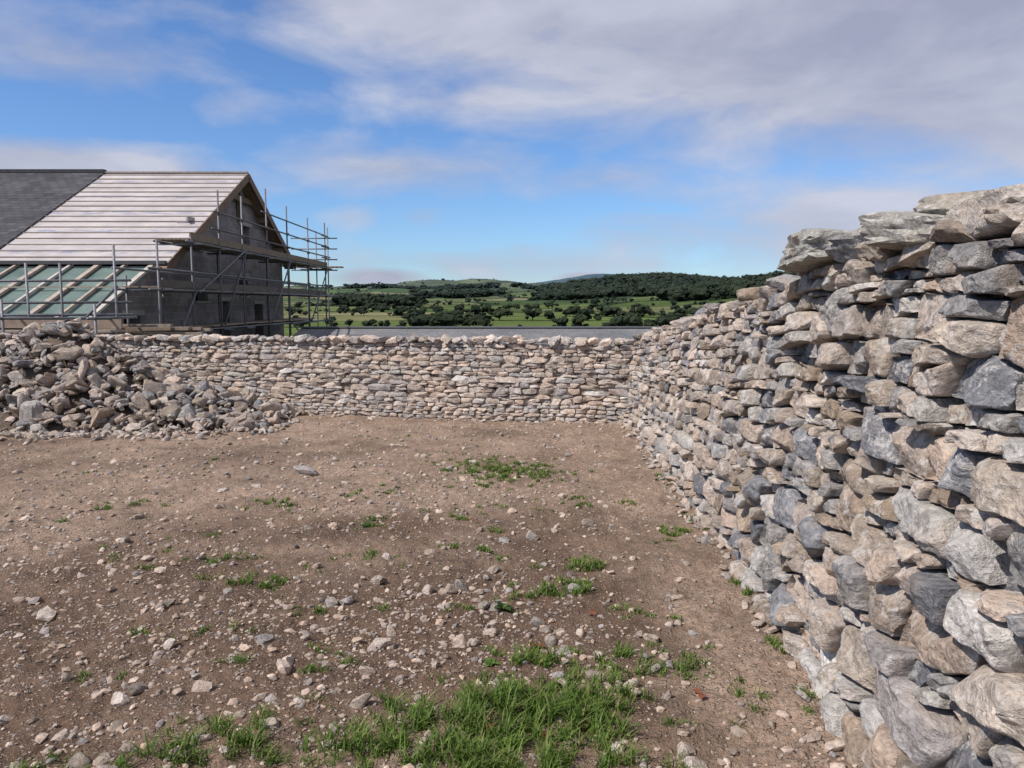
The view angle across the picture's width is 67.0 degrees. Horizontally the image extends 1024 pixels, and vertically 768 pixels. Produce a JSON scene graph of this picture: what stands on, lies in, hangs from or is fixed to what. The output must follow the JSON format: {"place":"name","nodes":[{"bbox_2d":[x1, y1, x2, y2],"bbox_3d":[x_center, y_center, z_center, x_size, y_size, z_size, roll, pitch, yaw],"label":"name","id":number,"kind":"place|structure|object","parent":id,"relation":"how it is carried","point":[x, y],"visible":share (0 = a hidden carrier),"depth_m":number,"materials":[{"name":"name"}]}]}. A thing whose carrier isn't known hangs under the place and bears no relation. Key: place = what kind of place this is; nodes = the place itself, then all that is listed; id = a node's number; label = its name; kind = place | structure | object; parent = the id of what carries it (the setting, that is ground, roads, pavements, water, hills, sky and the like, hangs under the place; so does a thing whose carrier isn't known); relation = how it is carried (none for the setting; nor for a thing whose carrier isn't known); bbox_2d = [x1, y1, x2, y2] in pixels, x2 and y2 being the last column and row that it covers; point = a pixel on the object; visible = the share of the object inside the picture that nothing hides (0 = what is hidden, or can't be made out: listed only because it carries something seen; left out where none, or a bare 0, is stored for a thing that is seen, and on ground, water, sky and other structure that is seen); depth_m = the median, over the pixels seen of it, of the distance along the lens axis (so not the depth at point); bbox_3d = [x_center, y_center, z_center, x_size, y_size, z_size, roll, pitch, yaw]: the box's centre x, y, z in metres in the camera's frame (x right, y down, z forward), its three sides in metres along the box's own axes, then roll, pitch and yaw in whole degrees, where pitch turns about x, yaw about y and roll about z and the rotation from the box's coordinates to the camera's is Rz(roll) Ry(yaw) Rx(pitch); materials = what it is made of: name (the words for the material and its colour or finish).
{"place":"outdoors","nodes":[
{"label":"outdoors","id":0,"kind":"place"},
{"bbox_2d":[1,422,822,767],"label":"grass","id":1,"kind":"structure","parent":0,"point":[545,706],"depth_m":2.97,"materials":[{"name":"green plant"}]},
{"bbox_2d":[0,327,853,767],"bbox_3d":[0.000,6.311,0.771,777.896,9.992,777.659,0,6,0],"label":"ground","id":2,"kind":"structure","parent":0,"point":[758,667],"depth_m":4.53,"materials":[{"name":"brown soil"}]},
{"bbox_2d":[77,324,212,341],"bbox_3d":[-8.517,-0.568,17.886,3.366,1.652,1.100,0,6,0],"label":"timber stack","id":3,"kind":"object","parent":2,"relation":"on","point":[150,329],"visible":0.25,"depth_m":17.74,"materials":[{"name":"brown wood"}]},
{"bbox_2d":[0,169,295,341],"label":"stone barn","id":4,"kind":"structure","parent":2,"relation":"on","point":[76,223],"depth_m":24.53,"materials":[{"name":"grey"}]},
{"bbox_2d":[0,318,305,444],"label":"rubble pile","id":5,"kind":"object","parent":2,"relation":"on","point":[60,378],"visible":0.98,"depth_m":11.56,"materials":[{"name":"grey stone"}]},
{"bbox_2d":[0,189,343,336],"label":"scaffolding","id":6,"kind":"object","parent":2,"relation":"on","point":[219,246],"visible":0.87,"depth_m":22.75,"materials":[{"name":"metal"},{"name":"timber"}]},
{"bbox_2d":[360,521,372,527],"bbox_3d":[-1.111,1.077,5.887,0.111,0.046,0.156,0,6,0],"label":"weed plant","id":7,"kind":"object","parent":2,"relation":"on","point":[366,524],"visible":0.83,"depth_m":5.91,"materials":[{"name":"green plant"}]},
{"bbox_2d":[165,343,628,420],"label":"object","id":8,"kind":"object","parent":2,"relation":"on","point":[484,392],"visible":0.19,"depth_m":12.56,"materials":[{"name":"grey stone"}]},
{"bbox_2d":[0,339,636,423],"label":"face stones","id":9,"kind":"object","parent":8,"relation":"on","point":[475,372],"visible":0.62,"depth_m":12.84,"materials":[{"name":"grey stone"}]},
{"bbox_2d":[0,333,637,346],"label":"cope stones","id":10,"kind":"object","parent":8,"relation":"on","point":[554,341],"visible":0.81,"depth_m":12.98,"materials":[{"name":"grey stone"}]},
{"bbox_2d":[0,414,856,767],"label":"loose stones","id":11,"kind":"object","parent":2,"relation":"on","point":[120,699],"visible":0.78,"depth_m":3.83,"materials":[{"name":"grey gravel"}]},
{"bbox_2d":[305,413,623,424],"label":"footing stones","id":12,"kind":"object","parent":2,"relation":"on","point":[473,420],"visible":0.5,"depth_m":12.39,"materials":[{"name":"grey stone"}]},
{"bbox_2d":[293,326,661,346],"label":"farm shed","id":13,"kind":"structure","parent":2,"relation":"on","point":[600,333],"depth_m":27.41,"materials":[{"name":"grey metal"}]},
{"bbox_2d":[484,658,500,666],"bbox_3d":[-0.093,1.260,3.496,0.079,0.026,0.067,-4,7,-36],"label":"weed plant","id":14,"kind":"object","parent":2,"relation":"on","point":[489,661],"visible":1,"depth_m":3.50,"materials":[{"name":"green plant"}]},
{"bbox_2d":[494,601,513,610],"bbox_3d":[-0.043,1.189,4.159,0.118,0.040,0.121,-1,6,-9],"label":"weed plant","id":15,"kind":"object","parent":2,"relation":"on","point":[504,605],"visible":1,"depth_m":4.15,"materials":[{"name":"green plant"}]},
{"bbox_2d":[467,518,705,753],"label":"dead leaves","id":16,"kind":"object","parent":2,"relation":"on","point":[698,691],"visible":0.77,"depth_m":3.16,"materials":[{"name":"brown plant"}]},
{"bbox_2d":[617,422,845,767],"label":"footing stones","id":17,"kind":"object","parent":2,"relation":"on","point":[835,745],"visible":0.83,"depth_m":4.81,"materials":[{"name":"grey stone"}]},
{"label":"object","id":18,"kind":"object","parent":2,"relation":"on","visible":0},
{"bbox_2d":[623,238,1023,767],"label":"face stones","id":19,"kind":"object","parent":18,"relation":"on","point":[872,537],"visible":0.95,"depth_m":2.87,"materials":[{"name":"grey stone"}]},
{"bbox_2d":[632,183,1023,341],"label":"cope stones","id":20,"kind":"object","parent":18,"relation":"on","point":[927,225],"visible":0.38,"depth_m":2.89,"materials":[{"name":"grey stone"}]},
{"bbox_2d":[283,274,737,326],"bbox_3d":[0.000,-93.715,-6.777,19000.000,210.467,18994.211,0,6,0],"label":"hills","id":21,"kind":"structure","parent":0,"point":[516,319],"depth_m":915.76,"materials":[{"name":"green plant"}]},
{"bbox_2d":[283,270,797,325],"bbox_3d":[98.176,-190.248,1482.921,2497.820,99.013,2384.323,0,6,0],"label":"distant trees","id":22,"kind":"object","parent":21,"relation":"on","point":[672,286],"visible":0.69,"depth_m":910.91,"materials":[{"name":"green plant"}]},
{"bbox_2d":[0,0,1023,286],"label":"sky","id":23,"kind":"structure","parent":0,"point":[528,141],"materials":[{"name":"blue"}]}
]}

